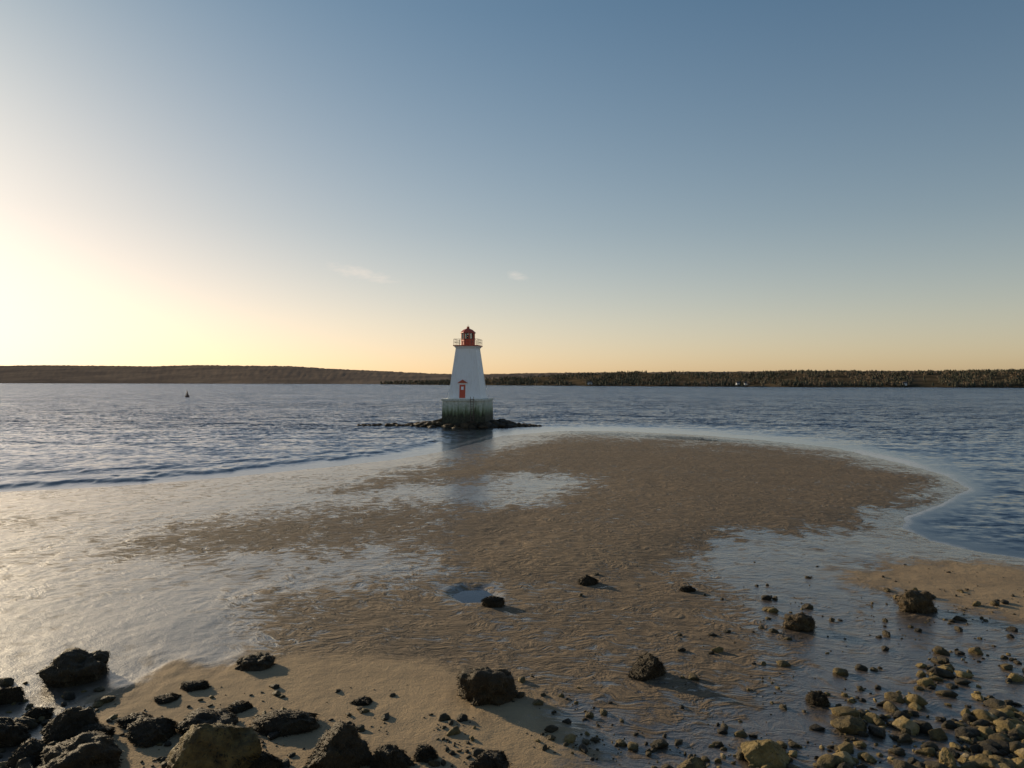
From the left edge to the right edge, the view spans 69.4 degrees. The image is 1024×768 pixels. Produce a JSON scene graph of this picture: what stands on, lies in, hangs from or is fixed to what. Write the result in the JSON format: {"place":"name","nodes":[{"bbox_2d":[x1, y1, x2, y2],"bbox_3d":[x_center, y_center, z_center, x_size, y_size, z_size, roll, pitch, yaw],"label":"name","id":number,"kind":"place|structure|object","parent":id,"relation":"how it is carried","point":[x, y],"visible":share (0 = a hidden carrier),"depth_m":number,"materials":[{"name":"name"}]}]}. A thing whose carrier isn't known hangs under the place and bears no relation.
{"place":"outdoors","nodes":[
{"label":"outdoors","id":0,"kind":"place"},
{"bbox_2d":[0,365,963,384],"bbox_3d":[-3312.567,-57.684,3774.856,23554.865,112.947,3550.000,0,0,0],"label":"background hills","id":1,"kind":"structure","parent":0,"point":[188,374],"depth_m":2929.13,"materials":[{"name":"plant"}]},
{"bbox_2d":[0,384,1023,767],"bbox_3d":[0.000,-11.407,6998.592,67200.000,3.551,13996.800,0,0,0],"label":"sand beach ground","id":2,"kind":"structure","parent":0,"point":[376,582],"depth_m":23.27,"materials":[{"name":"brown sand"}]},
{"bbox_2d":[0,686,25,704],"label":"boulder","id":3,"kind":"object","parent":2,"relation":"on","point":[9,695],"visible":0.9,"depth_m":13.67,"materials":[{"name":"black stone"}]},
{"bbox_2d":[0,717,29,747],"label":"boulder","id":4,"kind":"object","parent":2,"relation":"on","point":[13,733],"visible":0.93,"depth_m":12.07,"materials":[{"name":"grey stone"}]},
{"bbox_2d":[3,738,49,767],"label":"boulder","id":5,"kind":"object","parent":2,"relation":"on","point":[32,747],"visible":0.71,"depth_m":11.46,"materials":[{"name":"grey stone"}]},
{"bbox_2d":[21,707,55,718],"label":"boulder","id":6,"kind":"object","parent":2,"relation":"on","point":[38,712],"visible":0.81,"depth_m":13.02,"materials":[{"name":"black stone"}]},
{"bbox_2d":[39,706,99,742],"bbox_3d":[-7.324,5.769,12.287,1.006,0.796,0.814,0,0,0],"label":"boulder","id":7,"kind":"object","parent":2,"relation":"on","point":[69,723],"visible":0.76,"depth_m":12.16,"materials":[{"name":"grey stone"}]},
{"bbox_2d":[36,647,110,687],"bbox_3d":[-8.761,5.769,14.850,1.278,0.878,1.270,0,0,0],"label":"boulder","id":8,"kind":"object","parent":2,"relation":"on","point":[71,667],"visible":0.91,"depth_m":14.54,"materials":[{"name":"black stone"}]},
{"bbox_2d":[35,730,124,767],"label":"boulder","id":9,"kind":"object","parent":2,"relation":"on","point":[94,749],"visible":1,"depth_m":10.98,"materials":[{"name":"stone"}]},
{"bbox_2d":[72,722,114,738],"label":"boulder","id":10,"kind":"object","parent":2,"relation":"on","point":[101,727],"visible":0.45,"depth_m":12.09,"materials":[{"name":"grey stone"}]},
{"bbox_2d":[113,711,152,729],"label":"boulder","id":11,"kind":"object","parent":2,"relation":"on","point":[122,722],"visible":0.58,"depth_m":12.62,"materials":[{"name":"black stone"}]},
{"bbox_2d":[126,717,177,747],"bbox_3d":[-5.966,5.766,12.191,0.807,0.502,0.816,0,0,0],"label":"boulder","id":12,"kind":"object","parent":2,"relation":"on","point":[146,732],"visible":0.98,"depth_m":12.06,"materials":[{"name":"grey stone"}]},
{"bbox_2d":[153,692,181,703],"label":"boulder","id":13,"kind":"object","parent":2,"relation":"on","point":[166,698],"visible":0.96,"depth_m":13.56,"materials":[{"name":"black stone"}]},
{"bbox_2d":[180,679,210,692],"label":"boulder","id":14,"kind":"object","parent":2,"relation":"on","point":[192,685],"visible":0.99,"depth_m":14.09,"materials":[{"name":"black stone"}]},
{"bbox_2d":[173,707,238,734],"bbox_3d":[-5.137,5.728,12.431,1.032,0.451,0.924,0,0,0],"label":"boulder","id":15,"kind":"object","parent":2,"relation":"on","point":[199,715],"visible":0.58,"depth_m":12.38,"materials":[{"name":"grey stone"}]},
{"bbox_2d":[166,723,264,767],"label":"boulder","id":16,"kind":"object","parent":2,"relation":"on","point":[214,745],"visible":0.97,"depth_m":10.83,"materials":[{"name":"stone"}]},
{"bbox_2d":[226,700,253,713],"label":"boulder","id":17,"kind":"object","parent":2,"relation":"on","point":[236,706],"visible":0.82,"depth_m":13.18,"materials":[{"name":"black stone"}]},
{"bbox_2d":[233,651,275,671],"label":"boulder","id":18,"kind":"object","parent":2,"relation":"on","point":[260,661],"visible":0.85,"depth_m":15.11,"materials":[{"name":"stone"}]},
{"bbox_2d":[248,751,282,767],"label":"boulder","id":19,"kind":"object","parent":2,"relation":"on","point":[268,760],"visible":0.73,"depth_m":11.14,"materials":[{"name":"grey stone"}]},
{"bbox_2d":[249,709,319,736],"bbox_3d":[-3.862,5.775,12.579,1.281,0.439,0.902,0,0,0],"label":"boulder","id":20,"kind":"object","parent":2,"relation":"on","point":[286,723],"visible":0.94,"depth_m":12.37,"materials":[{"name":"black stone"}]},
{"bbox_2d":[305,719,372,767],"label":"boulder","id":21,"kind":"object","parent":2,"relation":"on","point":[341,744],"visible":0.99,"depth_m":11.18,"materials":[{"name":"grey stone"}]},
{"bbox_2d":[350,695,372,705],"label":"boulder","id":22,"kind":"object","parent":2,"relation":"on","point":[362,701],"visible":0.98,"depth_m":13.43,"materials":[{"name":"black stone"}]},
{"bbox_2d":[367,743,414,767],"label":"boulder","id":23,"kind":"object","parent":2,"relation":"on","point":[389,756],"visible":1,"depth_m":11.11,"materials":[{"name":"stone"}]},
{"bbox_2d":[413,743,438,761],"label":"boulder","id":24,"kind":"object","parent":2,"relation":"on","point":[424,752],"visible":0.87,"depth_m":11.44,"materials":[{"name":"grey stone"}]},
{"bbox_2d":[357,418,541,430],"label":"rock reef","id":25,"kind":"object","parent":2,"relation":"on","point":[490,424],"visible":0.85,"depth_m":98.24},
{"bbox_2d":[442,400,492,429],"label":"pier base","id":26,"kind":"object","parent":2,"relation":"on","point":[456,412],"visible":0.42,"depth_m":98.22,"materials":[{"name":"grey concrete"}]},
{"bbox_2d":[441,398,493,400],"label":"pier rim","id":27,"kind":"object","parent":26,"relation":"on","point":[484,399],"visible":0.84,"depth_m":98.17,"materials":[{"name":"grey concrete"}]},
{"bbox_2d":[448,397,487,398],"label":"tower skirt","id":28,"kind":"object","parent":26,"relation":"on","point":[467,398],"visible":0.79,"depth_m":98.81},
{"bbox_2d":[450,349,485,396],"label":"tower walls","id":29,"kind":"structure","parent":26,"relation":"on","point":[465,366],"depth_m":99.36,"materials":[{"name":"white wood"}]},
{"bbox_2d":[448,348,456,396],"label":"corner board","id":30,"kind":"object","parent":29,"relation":"attached to","point":[452,372],"visible":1,"depth_m":99.48,"materials":[{"name":"white wood"}]},
{"bbox_2d":[458,383,466,397],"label":"door frame","id":31,"kind":"object","parent":29,"relation":"attached to","point":[465,384],"visible":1,"depth_m":98.94,"materials":[{"name":"wood"}]},
{"bbox_2d":[459,385,464,397],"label":"door","id":32,"kind":"structure","parent":31,"relation":"in","point":[461,393],"depth_m":98.87,"materials":[{"name":"red paint"}]},
{"bbox_2d":[454,346,480,348],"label":"cornice","id":33,"kind":"structure","parent":29,"relation":"on","point":[468,347],"depth_m":99.58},
{"bbox_2d":[453,345,482,346],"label":"gallery deck","id":34,"kind":"structure","parent":33,"relation":"on","point":[467,345],"depth_m":99.36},
{"bbox_2d":[461,339,474,344],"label":"lantern base","id":35,"kind":"object","parent":34,"relation":"on","point":[468,341],"visible":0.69,"depth_m":100.20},
{"bbox_2d":[462,333,472,338],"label":"lantern glass","id":36,"kind":"object","parent":35,"relation":"on","point":[467,335],"visible":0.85,"depth_m":100.28,"materials":[{"name":"clear glass"}]},
{"bbox_2d":[479,349,486,396],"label":"corner board","id":37,"kind":"object","parent":29,"relation":"attached to","point":[483,373],"visible":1,"depth_m":102.40,"materials":[{"name":"white wood"}]},
{"bbox_2d":[456,666,518,705],"bbox_3d":[-0.452,5.647,13.789,1.226,0.901,1.147,0,0,0],"label":"boulder","id":38,"kind":"object","parent":2,"relation":"on","point":[481,686],"visible":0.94,"depth_m":13.40,"materials":[{"name":"brown stone"}]},
{"bbox_2d":[468,749,510,767],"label":"boulder","id":39,"kind":"object","parent":2,"relation":"on","point":[489,758],"visible":1,"depth_m":11.00,"materials":[{"name":"stone"}]},
{"bbox_2d":[481,595,505,607],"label":"boulder","id":40,"kind":"object","parent":2,"relation":"on","point":[493,601],"visible":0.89,"depth_m":19.39,"materials":[{"name":"stone"}]},
{"bbox_2d":[0,561,1023,767],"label":"beach stones","id":41,"kind":"object","parent":2,"relation":"on","point":[994,736],"visible":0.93,"depth_m":12.57,"materials":[{"name":"grey stone"}]},
{"bbox_2d":[577,575,598,585],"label":"boulder","id":42,"kind":"object","parent":2,"relation":"on","point":[586,580],"visible":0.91,"depth_m":21.50,"materials":[{"name":"stone"}]},
{"bbox_2d":[626,652,666,681],"bbox_3d":[2.724,5.740,14.860,0.598,0.670,0.843,0,0,40],"label":"boulder","id":43,"kind":"object","parent":2,"relation":"on","point":[646,666],"visible":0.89,"depth_m":14.73,"materials":[{"name":"stone"}]},
{"bbox_2d":[679,585,695,592],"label":"boulder","id":44,"kind":"object","parent":2,"relation":"on","point":[688,588],"visible":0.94,"depth_m":20.82,"materials":[{"name":"stone"}]},
{"bbox_2d":[677,756,707,767],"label":"boulder","id":45,"kind":"object","parent":2,"relation":"on","point":[694,762],"visible":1,"depth_m":11.08,"materials":[{"name":"stone"}]},
{"bbox_2d":[740,739,789,767],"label":"boulder","id":46,"kind":"object","parent":2,"relation":"on","point":[759,753],"visible":0.98,"depth_m":11.46,"materials":[{"name":"stone"}]},
{"bbox_2d":[782,612,816,631],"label":"boulder","id":47,"kind":"object","parent":2,"relation":"on","point":[801,621],"visible":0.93,"depth_m":17.64,"materials":[{"name":"stone"}]},
{"bbox_2d":[805,690,830,706],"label":"boulder","id":48,"kind":"object","parent":2,"relation":"on","point":[818,698],"visible":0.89,"depth_m":13.58,"materials":[{"name":"brown stone"}]},
{"bbox_2d":[830,715,867,734],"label":"boulder","id":49,"kind":"object","parent":2,"relation":"on","point":[848,724],"visible":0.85,"depth_m":12.51,"materials":[{"name":"stone"}]},
{"bbox_2d":[896,590,937,613],"bbox_3d":[10.512,5.740,19.274,1.048,0.820,0.830,0,0,0],"label":"boulder","id":50,"kind":"object","parent":2,"relation":"on","point":[916,601],"visible":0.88,"depth_m":19.01,"materials":[{"name":"stone"}]},
{"bbox_2d":[938,747,958,765],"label":"boulder","id":51,"kind":"object","parent":2,"relation":"on","point":[947,757],"visible":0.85,"depth_m":11.40,"materials":[{"name":"stone"}]},
{"bbox_2d":[0,383,1023,536],"bbox_3d":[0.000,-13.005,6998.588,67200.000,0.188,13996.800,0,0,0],"label":"sea water","id":52,"kind":"structure","parent":0,"point":[811,439],"depth_m":97.52,"materials":[{"name":"blue liquid"}]},
{"bbox_2d":[0,0,1023,373],"label":"sky","id":53,"kind":"structure","parent":0,"point":[575,186],"materials":[{"name":"blue"}]},
{"bbox_2d":[380,368,1023,390],"bbox_3d":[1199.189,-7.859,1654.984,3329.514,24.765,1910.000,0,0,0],"label":"wooded shore","id":54,"kind":"structure","parent":0,"point":[918,381],"depth_m":954.80,"materials":[{"name":"plant"}]}
]}

